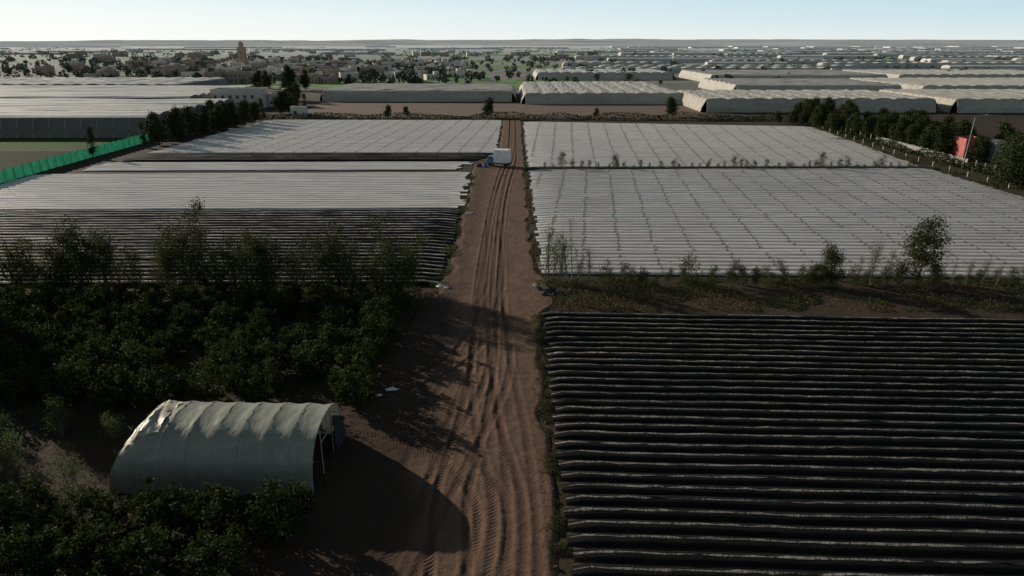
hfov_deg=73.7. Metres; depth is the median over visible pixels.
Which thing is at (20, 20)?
sky
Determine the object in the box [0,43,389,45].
hills
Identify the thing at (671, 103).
broadleaf tree
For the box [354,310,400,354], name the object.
citrus tree
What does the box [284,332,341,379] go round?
citrus tree
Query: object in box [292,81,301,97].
broadleaf tree
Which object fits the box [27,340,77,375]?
citrus tree
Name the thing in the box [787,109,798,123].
broadleaf tree
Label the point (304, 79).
broadleaf tree
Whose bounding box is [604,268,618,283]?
shrub
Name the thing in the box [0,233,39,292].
windbreak tree
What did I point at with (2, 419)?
young citrus tree
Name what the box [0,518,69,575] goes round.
citrus tree
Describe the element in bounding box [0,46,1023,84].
distant trees
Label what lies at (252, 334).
citrus tree
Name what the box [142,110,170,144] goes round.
cypress tree
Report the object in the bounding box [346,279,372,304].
citrus tree
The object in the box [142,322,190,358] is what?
citrus tree
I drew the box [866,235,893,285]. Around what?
bare tree
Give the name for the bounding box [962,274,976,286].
shrub
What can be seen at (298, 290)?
citrus tree
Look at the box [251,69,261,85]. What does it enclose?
broadleaf tree
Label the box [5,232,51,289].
windbreak tree
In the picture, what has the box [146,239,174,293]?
windbreak tree
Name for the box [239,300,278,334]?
citrus tree
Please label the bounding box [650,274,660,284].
shrub
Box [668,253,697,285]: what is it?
shrub
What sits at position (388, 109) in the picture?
broadleaf tree
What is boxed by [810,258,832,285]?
windbreak tree
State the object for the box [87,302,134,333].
citrus tree
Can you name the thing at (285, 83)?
broadleaf tree
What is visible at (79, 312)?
citrus tree
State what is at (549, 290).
debris pile
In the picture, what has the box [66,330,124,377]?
citrus tree
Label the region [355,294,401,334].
citrus tree
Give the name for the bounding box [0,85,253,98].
greenhouse
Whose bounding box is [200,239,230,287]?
windbreak tree
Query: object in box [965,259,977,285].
bare tree
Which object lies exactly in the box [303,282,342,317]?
citrus tree
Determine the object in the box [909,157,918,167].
shrub
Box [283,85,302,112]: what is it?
cypress tree
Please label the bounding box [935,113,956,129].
broadleaf tree
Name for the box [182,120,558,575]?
dirt road
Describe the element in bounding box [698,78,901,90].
greenhouse
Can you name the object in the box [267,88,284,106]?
plaster house
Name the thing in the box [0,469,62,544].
citrus tree
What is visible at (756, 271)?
shrub
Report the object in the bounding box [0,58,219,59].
crop field
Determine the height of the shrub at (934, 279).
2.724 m
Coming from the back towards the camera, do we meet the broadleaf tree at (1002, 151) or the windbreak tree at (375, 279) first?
the broadleaf tree at (1002, 151)
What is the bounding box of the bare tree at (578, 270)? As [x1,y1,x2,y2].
[572,247,587,284]
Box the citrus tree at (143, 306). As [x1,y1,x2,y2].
[118,293,167,334]
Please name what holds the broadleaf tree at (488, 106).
on the ploughed field at (457, 109)
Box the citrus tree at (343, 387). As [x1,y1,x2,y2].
[327,353,383,405]
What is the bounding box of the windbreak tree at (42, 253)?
[34,241,62,289]
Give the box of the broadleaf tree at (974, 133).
[969,123,977,135]
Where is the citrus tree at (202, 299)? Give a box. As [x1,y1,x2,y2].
[191,285,225,317]
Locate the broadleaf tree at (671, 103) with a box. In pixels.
[666,97,677,116]
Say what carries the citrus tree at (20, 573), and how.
on the ground
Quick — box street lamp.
[961,114,990,166]
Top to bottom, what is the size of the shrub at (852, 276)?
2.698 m
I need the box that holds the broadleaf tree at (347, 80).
[344,74,353,83]
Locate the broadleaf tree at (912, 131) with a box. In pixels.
[900,116,926,149]
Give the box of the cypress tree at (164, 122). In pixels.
[162,118,168,142]
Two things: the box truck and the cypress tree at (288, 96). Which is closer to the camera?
the box truck
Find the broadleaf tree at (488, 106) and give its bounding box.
[481,96,493,115]
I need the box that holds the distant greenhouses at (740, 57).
[0,46,1023,72]
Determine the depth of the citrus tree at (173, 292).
65.45 m
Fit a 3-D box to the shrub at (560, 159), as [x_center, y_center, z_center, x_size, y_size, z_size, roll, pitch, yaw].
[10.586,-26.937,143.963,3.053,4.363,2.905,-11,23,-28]
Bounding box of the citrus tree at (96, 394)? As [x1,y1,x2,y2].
[75,362,143,410]
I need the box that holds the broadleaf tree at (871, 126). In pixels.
[861,113,877,138]
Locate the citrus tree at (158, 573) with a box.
[151,570,163,575]
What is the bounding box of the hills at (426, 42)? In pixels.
[0,39,1023,44]
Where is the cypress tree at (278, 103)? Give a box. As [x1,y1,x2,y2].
[270,90,286,113]
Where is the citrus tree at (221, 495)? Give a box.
[169,479,247,541]
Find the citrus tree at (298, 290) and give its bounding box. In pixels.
[280,281,304,302]
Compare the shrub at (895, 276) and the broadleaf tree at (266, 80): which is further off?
the broadleaf tree at (266, 80)
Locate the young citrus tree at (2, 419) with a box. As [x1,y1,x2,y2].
[0,408,20,437]
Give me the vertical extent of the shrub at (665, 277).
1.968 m
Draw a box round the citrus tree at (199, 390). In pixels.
[178,353,247,401]
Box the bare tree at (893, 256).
[882,249,899,284]
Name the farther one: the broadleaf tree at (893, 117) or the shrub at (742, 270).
the broadleaf tree at (893, 117)
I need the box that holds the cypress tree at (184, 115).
[179,111,192,137]
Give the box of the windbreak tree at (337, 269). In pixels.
[318,218,355,293]
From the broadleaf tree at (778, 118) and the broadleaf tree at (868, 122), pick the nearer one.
the broadleaf tree at (868, 122)
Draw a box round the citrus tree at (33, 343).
[19,321,69,351]
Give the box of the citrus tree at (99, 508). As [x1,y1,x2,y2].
[36,481,124,547]
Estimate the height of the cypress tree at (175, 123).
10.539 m
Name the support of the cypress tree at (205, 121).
on the ground
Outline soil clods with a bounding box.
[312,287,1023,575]
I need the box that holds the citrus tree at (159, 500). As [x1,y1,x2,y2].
[111,475,186,542]
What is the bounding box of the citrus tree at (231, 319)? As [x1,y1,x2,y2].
[206,301,241,333]
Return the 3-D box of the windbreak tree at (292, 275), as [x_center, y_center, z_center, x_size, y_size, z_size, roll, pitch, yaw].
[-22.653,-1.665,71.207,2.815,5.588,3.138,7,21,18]
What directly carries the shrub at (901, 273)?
on the ground
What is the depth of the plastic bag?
52.18 m
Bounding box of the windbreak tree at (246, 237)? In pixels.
[230,226,265,285]
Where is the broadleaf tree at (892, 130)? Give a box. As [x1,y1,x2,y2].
[887,115,909,142]
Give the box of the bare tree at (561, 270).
[549,238,572,284]
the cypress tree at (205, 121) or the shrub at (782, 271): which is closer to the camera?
the shrub at (782, 271)
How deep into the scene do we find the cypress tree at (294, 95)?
248.90 m
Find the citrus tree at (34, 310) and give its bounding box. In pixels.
[3,304,56,335]
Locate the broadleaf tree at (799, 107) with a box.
[795,101,802,123]
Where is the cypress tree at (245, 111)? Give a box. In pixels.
[235,98,255,125]
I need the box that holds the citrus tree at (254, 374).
[233,352,287,402]
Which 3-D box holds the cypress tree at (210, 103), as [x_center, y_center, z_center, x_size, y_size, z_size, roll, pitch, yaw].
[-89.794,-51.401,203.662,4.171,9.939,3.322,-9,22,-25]
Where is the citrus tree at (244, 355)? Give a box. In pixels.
[203,324,258,377]
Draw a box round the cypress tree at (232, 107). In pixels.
[225,100,244,127]
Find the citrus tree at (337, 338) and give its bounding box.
[310,320,358,354]
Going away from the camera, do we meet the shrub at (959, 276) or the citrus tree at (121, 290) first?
the citrus tree at (121, 290)
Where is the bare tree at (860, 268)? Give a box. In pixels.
[852,256,866,281]
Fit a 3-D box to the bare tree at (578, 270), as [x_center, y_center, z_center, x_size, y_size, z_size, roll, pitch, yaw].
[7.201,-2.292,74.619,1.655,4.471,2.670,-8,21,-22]
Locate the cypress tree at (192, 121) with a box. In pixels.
[180,105,200,134]
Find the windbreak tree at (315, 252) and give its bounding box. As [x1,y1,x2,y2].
[286,230,337,290]
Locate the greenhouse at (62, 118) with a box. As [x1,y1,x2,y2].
[0,98,237,137]
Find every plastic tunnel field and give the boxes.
[0,172,470,209]
[82,162,472,170]
[149,120,501,152]
[523,122,917,166]
[528,168,1023,277]
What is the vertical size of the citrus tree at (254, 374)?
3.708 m
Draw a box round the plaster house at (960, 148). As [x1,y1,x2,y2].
[951,136,983,160]
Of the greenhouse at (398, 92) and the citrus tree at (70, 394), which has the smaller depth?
the citrus tree at (70, 394)
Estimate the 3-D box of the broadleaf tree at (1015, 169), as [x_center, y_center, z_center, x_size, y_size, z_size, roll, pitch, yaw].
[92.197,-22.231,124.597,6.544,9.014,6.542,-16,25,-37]
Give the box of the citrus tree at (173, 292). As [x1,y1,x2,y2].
[152,279,198,317]
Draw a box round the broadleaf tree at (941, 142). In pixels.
[930,122,956,154]
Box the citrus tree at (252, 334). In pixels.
[231,317,274,352]
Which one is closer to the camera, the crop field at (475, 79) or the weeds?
the weeds
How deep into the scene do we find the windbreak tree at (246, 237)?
70.90 m
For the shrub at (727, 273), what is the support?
on the ground
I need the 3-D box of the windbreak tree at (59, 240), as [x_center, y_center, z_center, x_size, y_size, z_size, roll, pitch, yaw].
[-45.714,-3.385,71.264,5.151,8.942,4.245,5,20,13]
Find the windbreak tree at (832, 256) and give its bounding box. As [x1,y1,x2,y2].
[819,238,848,286]
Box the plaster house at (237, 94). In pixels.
[210,87,268,108]
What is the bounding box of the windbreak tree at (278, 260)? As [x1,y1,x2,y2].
[250,231,297,291]
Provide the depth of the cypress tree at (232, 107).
213.63 m
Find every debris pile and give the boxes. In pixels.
[543,287,556,292]
[552,290,564,295]
[565,289,577,293]
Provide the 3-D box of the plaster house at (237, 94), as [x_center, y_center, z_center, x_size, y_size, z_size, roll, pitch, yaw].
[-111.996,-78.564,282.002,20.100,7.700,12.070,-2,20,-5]
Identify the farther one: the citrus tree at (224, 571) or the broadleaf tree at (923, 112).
the broadleaf tree at (923, 112)
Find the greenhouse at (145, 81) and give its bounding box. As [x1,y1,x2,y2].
[0,77,228,85]
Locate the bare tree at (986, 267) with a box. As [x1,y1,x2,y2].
[980,257,992,283]
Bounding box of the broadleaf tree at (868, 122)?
[859,115,877,137]
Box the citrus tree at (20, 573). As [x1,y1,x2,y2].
[0,568,29,575]
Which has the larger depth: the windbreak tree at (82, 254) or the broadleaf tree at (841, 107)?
the broadleaf tree at (841, 107)
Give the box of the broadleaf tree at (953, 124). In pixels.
[948,121,961,136]
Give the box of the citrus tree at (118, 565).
[105,515,185,575]
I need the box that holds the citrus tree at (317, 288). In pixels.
[307,280,339,302]
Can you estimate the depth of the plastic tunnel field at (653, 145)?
175.04 m
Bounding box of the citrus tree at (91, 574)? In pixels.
[55,567,107,575]
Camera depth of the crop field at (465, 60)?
1043.45 m
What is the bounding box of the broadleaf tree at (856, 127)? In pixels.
[849,116,862,135]
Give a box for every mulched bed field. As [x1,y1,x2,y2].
[0,209,459,286]
[121,153,492,161]
[541,312,1023,575]
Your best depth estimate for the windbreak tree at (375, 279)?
71.52 m
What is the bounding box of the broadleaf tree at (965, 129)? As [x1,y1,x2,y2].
[947,116,974,153]
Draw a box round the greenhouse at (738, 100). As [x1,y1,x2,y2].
[677,89,937,112]
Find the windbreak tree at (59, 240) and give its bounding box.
[45,213,94,287]
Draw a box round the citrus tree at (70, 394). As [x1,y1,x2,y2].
[34,355,96,408]
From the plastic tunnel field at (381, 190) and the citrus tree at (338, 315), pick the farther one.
the plastic tunnel field at (381, 190)
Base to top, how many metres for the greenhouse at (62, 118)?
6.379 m
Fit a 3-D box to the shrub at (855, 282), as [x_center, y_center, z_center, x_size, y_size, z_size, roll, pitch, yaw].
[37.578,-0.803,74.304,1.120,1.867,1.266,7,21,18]
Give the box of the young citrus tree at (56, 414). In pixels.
[33,392,77,440]
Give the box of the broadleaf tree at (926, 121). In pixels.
[911,114,932,126]
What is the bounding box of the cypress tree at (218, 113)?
[212,104,228,129]
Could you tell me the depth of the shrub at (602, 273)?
76.03 m
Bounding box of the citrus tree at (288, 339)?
[275,321,314,354]
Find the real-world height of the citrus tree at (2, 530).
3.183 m
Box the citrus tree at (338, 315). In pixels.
[315,303,358,332]
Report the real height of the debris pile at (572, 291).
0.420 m
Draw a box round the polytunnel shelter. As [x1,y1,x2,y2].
[109,400,345,495]
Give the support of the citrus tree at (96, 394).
on the ground
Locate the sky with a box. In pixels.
[0,0,1023,40]
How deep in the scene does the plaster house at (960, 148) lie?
155.09 m
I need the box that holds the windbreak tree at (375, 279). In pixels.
[357,241,389,294]
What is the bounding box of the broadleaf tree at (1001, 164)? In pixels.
[986,132,1023,184]
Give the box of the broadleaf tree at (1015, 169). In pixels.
[991,142,1023,189]
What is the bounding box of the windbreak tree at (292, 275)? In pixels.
[281,247,308,287]
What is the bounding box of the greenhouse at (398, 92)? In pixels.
[320,83,516,101]
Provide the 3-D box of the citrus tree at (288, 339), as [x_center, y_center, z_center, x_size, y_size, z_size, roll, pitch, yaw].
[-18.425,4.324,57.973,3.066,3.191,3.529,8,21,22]
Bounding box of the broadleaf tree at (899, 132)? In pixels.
[891,123,907,142]
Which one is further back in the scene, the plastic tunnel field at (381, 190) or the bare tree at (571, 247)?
the plastic tunnel field at (381, 190)
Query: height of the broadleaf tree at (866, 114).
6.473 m
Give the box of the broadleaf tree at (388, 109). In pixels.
[384,104,391,116]
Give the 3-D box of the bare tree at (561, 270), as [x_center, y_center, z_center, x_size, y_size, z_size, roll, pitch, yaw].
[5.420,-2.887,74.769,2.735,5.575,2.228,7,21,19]
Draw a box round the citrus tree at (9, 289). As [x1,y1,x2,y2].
[2,285,25,301]
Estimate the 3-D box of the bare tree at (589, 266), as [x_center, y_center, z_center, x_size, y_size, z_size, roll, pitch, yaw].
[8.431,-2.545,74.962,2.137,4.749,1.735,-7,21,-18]
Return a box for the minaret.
[236,41,247,64]
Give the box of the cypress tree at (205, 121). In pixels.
[195,105,214,133]
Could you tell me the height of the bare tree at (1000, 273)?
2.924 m
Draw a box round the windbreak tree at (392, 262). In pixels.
[359,211,421,286]
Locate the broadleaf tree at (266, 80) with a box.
[259,70,273,89]
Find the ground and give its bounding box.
[0,45,1023,575]
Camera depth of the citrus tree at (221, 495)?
36.35 m
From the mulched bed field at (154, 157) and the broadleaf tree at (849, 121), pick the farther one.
the broadleaf tree at (849, 121)
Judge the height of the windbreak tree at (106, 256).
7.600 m
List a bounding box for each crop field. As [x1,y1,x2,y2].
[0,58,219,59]
[0,139,121,149]
[0,151,74,170]
[120,75,181,77]
[229,83,355,86]
[320,60,511,61]
[372,54,626,55]
[423,73,488,80]
[466,65,561,67]
[495,80,594,87]
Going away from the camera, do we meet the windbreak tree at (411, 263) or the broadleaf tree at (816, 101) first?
the windbreak tree at (411, 263)
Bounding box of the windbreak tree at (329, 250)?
[311,234,346,285]
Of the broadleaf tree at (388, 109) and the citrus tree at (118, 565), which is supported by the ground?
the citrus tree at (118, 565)
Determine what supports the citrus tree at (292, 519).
on the ground
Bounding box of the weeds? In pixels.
[0,127,1023,575]
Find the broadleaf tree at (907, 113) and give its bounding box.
[899,108,916,118]
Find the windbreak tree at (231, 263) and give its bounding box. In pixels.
[210,231,254,291]
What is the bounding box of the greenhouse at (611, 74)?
[532,68,674,79]
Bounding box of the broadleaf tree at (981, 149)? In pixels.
[967,133,995,162]
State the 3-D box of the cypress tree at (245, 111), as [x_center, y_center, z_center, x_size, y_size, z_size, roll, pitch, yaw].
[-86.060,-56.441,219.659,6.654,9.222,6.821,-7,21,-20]
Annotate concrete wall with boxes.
[831,126,995,168]
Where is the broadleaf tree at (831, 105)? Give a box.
[826,102,835,113]
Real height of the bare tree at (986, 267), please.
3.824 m
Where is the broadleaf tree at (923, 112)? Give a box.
[916,108,931,121]
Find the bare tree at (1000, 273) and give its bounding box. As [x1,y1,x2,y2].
[994,262,1005,284]
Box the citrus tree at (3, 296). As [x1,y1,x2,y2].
[0,289,16,311]
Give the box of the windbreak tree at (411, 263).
[391,231,428,291]
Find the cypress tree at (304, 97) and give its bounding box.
[301,94,306,105]
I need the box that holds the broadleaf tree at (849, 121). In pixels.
[844,113,858,131]
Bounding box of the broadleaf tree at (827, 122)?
[824,113,833,126]
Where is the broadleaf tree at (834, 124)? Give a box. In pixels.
[829,112,843,129]
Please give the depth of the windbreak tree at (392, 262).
70.58 m
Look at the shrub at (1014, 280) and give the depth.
74.03 m
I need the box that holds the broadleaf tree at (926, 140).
[917,123,936,149]
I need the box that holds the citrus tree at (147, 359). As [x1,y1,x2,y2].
[104,335,167,379]
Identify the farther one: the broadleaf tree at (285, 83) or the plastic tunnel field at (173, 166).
the broadleaf tree at (285, 83)
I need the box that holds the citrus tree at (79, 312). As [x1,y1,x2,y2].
[51,298,94,334]
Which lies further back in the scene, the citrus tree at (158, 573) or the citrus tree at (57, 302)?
the citrus tree at (57, 302)
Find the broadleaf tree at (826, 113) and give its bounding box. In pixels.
[821,104,829,125]
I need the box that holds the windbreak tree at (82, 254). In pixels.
[58,227,109,286]
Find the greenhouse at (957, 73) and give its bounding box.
[842,69,1023,77]
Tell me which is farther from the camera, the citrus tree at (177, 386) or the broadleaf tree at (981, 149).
the broadleaf tree at (981, 149)
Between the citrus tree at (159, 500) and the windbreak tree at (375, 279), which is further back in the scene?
the windbreak tree at (375, 279)
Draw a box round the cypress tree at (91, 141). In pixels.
[85,126,97,157]
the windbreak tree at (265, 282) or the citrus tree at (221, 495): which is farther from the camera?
the windbreak tree at (265, 282)
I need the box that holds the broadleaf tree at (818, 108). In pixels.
[808,102,825,127]
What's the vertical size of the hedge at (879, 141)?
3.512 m
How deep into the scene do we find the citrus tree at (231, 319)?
62.07 m
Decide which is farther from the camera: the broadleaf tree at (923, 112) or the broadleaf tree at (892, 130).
the broadleaf tree at (923, 112)
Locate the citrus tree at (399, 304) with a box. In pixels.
[376,285,411,314]
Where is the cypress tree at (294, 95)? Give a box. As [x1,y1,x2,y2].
[291,91,297,105]
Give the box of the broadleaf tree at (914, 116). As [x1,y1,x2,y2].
[908,112,923,124]
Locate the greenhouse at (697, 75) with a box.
[678,70,887,81]
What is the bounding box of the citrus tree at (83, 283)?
[67,279,97,303]
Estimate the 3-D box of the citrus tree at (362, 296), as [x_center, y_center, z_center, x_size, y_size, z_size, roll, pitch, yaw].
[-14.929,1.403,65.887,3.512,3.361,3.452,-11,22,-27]
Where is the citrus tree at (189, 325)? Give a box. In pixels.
[163,301,203,338]
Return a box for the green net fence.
[0,133,149,182]
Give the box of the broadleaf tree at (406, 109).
[402,106,410,115]
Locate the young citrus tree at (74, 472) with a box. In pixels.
[47,449,92,484]
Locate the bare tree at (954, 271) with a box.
[948,260,958,284]
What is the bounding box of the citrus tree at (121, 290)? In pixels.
[101,287,127,303]
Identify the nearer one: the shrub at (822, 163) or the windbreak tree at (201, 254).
the windbreak tree at (201, 254)
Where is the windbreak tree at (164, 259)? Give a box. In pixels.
[145,233,179,291]
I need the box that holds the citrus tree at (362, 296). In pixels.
[340,286,376,317]
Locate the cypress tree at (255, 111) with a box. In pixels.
[248,101,265,122]
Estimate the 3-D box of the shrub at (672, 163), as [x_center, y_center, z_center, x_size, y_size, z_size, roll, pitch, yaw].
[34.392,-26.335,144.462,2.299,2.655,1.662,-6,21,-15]
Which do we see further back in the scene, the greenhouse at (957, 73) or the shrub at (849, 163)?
the greenhouse at (957, 73)
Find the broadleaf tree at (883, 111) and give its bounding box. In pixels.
[878,106,890,114]
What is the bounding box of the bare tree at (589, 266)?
[584,244,595,283]
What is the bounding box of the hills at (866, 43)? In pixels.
[483,41,1023,45]
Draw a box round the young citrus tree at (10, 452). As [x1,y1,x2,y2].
[0,424,28,474]
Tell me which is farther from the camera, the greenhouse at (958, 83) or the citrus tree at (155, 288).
the greenhouse at (958, 83)
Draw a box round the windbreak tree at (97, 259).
[77,231,126,287]
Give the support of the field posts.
on the ground
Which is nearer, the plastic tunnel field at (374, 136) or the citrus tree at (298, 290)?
the citrus tree at (298, 290)
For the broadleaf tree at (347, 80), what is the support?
on the ground
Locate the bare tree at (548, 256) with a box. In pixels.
[539,225,558,279]
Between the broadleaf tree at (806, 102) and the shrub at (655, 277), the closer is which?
the shrub at (655, 277)
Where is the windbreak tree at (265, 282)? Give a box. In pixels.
[243,238,283,296]
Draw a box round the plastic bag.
[385,387,397,390]
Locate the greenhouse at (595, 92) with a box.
[519,81,683,103]
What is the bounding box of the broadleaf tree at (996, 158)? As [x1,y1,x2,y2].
[988,137,1007,170]
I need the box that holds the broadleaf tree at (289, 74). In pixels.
[280,64,299,86]
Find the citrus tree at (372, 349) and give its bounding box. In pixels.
[339,336,384,373]
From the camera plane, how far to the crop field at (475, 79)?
499.80 m
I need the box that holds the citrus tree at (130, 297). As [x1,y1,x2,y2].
[112,286,155,315]
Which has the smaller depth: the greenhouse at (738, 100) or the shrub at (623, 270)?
the shrub at (623, 270)
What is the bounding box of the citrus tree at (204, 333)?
[189,316,231,355]
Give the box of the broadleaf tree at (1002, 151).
[990,131,1023,170]
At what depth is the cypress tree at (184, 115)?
190.67 m
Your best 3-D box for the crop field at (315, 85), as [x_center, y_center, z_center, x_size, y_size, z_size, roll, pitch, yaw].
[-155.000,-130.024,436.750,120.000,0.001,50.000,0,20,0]
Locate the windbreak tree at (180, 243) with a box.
[153,196,215,287]
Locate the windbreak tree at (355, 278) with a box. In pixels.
[340,236,368,287]
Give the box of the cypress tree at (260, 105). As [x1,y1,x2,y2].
[257,98,266,120]
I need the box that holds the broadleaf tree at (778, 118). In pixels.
[774,111,781,123]
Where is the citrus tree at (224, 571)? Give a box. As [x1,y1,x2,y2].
[209,568,230,575]
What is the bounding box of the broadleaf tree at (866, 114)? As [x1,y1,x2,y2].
[862,111,875,124]
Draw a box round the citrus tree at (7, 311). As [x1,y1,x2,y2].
[0,296,24,332]
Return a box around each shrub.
[555,150,567,167]
[594,258,613,280]
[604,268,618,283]
[611,153,620,168]
[620,261,633,281]
[627,265,638,282]
[636,266,650,285]
[637,267,649,282]
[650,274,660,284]
[662,270,672,284]
[666,266,674,281]
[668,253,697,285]
[671,158,676,167]
[707,265,722,285]
[722,265,738,286]
[724,261,740,284]
[726,258,750,285]
[731,155,739,168]
[740,275,748,285]
[749,267,762,285]
[749,269,758,284]
[760,264,770,279]
[763,267,777,283]
[775,257,792,285]
[792,264,809,285]
[804,269,815,284]
[809,271,817,286]
[817,152,827,168]
[836,158,843,166]
[842,155,851,167]
[847,265,860,285]
[853,275,861,285]
[861,271,872,285]
[877,155,886,167]
[877,265,901,288]
[890,270,900,284]
[891,261,913,286]
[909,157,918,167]
[909,270,923,286]
[923,266,943,287]
[926,264,943,281]
[954,273,963,284]
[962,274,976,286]
[972,270,987,286]
[988,267,1003,280]
[1002,266,1020,287]
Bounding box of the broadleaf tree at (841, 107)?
[833,97,854,113]
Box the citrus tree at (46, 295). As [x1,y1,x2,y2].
[6,276,61,316]
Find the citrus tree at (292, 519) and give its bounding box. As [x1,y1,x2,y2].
[241,474,315,546]
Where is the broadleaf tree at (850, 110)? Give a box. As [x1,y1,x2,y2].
[840,99,860,130]
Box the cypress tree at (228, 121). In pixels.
[217,100,235,128]
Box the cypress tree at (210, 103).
[207,100,217,131]
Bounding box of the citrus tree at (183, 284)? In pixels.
[170,279,200,304]
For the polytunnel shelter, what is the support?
on the ground
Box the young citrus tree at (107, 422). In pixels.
[99,410,128,439]
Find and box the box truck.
[486,148,510,166]
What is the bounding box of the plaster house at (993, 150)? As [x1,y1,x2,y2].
[984,139,1002,162]
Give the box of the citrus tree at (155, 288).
[138,283,163,301]
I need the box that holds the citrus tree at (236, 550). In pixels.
[176,522,258,575]
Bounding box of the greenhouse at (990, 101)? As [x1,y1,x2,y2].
[879,88,1023,112]
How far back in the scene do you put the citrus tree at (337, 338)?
57.83 m
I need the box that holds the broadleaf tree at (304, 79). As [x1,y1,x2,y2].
[298,68,311,88]
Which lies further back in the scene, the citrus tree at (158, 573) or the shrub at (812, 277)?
the shrub at (812, 277)
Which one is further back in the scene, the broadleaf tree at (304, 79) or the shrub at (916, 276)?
the broadleaf tree at (304, 79)
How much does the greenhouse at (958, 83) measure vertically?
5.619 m
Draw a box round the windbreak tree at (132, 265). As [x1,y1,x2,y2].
[118,243,149,296]
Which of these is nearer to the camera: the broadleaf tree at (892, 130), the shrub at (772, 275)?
the shrub at (772, 275)
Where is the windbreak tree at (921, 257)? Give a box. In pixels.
[886,211,954,285]
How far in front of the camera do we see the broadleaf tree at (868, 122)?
187.04 m
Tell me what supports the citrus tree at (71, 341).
on the ground
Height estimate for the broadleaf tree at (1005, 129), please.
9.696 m
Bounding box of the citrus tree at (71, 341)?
[65,317,110,354]
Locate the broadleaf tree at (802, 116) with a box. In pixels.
[798,111,807,125]
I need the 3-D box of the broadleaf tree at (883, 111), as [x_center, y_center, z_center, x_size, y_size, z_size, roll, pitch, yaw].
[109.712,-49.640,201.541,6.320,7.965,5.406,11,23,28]
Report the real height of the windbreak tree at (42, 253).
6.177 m
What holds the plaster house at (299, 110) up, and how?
on the ploughed field at (457, 109)
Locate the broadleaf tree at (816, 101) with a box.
[802,97,820,124]
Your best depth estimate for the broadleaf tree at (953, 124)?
164.30 m
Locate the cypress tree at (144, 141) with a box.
[138,123,147,147]
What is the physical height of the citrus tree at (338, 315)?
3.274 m
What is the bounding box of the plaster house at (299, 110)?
[290,106,307,116]
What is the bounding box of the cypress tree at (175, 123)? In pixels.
[164,104,189,140]
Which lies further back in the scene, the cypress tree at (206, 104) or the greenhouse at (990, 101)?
the greenhouse at (990, 101)
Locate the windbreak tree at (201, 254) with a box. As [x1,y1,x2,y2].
[178,219,220,286]
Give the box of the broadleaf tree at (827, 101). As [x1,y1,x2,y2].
[823,95,835,113]
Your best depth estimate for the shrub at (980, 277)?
74.26 m
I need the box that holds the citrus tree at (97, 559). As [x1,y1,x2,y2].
[32,518,138,575]
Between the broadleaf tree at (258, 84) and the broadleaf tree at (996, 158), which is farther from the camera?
the broadleaf tree at (258, 84)
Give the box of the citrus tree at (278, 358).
[247,337,288,373]
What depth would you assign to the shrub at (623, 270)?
75.34 m
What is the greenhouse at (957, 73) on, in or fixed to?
on the ground
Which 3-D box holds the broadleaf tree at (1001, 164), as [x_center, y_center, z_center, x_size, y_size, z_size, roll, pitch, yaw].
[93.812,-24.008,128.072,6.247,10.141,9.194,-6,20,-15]
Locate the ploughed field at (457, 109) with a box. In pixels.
[295,102,714,117]
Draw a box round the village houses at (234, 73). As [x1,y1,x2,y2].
[0,49,681,83]
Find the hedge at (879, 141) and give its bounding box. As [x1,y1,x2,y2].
[260,110,1022,185]
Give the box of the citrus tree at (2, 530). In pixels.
[0,524,13,552]
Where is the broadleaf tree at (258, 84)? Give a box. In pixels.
[253,81,264,86]
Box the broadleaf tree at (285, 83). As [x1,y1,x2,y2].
[278,75,291,88]
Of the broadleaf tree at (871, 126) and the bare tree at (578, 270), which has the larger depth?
the broadleaf tree at (871, 126)
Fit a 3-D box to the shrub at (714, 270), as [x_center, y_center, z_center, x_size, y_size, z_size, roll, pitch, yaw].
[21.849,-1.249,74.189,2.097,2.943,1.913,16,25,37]
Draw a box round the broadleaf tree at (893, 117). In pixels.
[887,109,901,127]
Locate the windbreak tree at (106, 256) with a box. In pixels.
[90,227,130,289]
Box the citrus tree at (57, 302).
[51,286,85,318]
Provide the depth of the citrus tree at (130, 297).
65.36 m
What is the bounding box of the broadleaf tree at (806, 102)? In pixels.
[794,97,812,124]
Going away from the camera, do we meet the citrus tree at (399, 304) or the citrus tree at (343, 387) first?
the citrus tree at (343, 387)
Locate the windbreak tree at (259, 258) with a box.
[245,235,274,291]
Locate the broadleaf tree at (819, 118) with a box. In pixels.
[811,111,824,127]
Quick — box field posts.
[837,132,1009,188]
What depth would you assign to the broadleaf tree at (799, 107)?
224.20 m
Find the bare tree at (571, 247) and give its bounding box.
[554,215,581,282]
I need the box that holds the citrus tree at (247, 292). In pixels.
[216,282,265,321]
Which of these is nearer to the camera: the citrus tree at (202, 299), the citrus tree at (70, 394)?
the citrus tree at (70, 394)
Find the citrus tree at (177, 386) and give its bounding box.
[134,361,190,406]
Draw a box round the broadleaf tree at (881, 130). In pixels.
[872,115,891,138]
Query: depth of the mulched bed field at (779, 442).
45.01 m
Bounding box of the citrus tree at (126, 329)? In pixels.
[107,318,149,356]
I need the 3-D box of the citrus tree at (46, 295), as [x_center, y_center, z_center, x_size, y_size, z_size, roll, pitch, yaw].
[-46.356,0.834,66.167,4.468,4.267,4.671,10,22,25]
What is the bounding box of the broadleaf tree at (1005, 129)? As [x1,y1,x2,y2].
[994,119,1017,142]
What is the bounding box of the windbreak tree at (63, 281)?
[37,227,81,293]
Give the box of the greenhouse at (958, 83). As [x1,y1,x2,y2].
[849,77,1023,89]
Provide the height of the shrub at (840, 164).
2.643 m
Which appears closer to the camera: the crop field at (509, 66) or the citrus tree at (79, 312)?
the citrus tree at (79, 312)
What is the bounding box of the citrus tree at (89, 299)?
[75,276,126,316]
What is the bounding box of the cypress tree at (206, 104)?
[200,100,214,115]
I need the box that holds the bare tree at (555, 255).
[543,228,564,281]

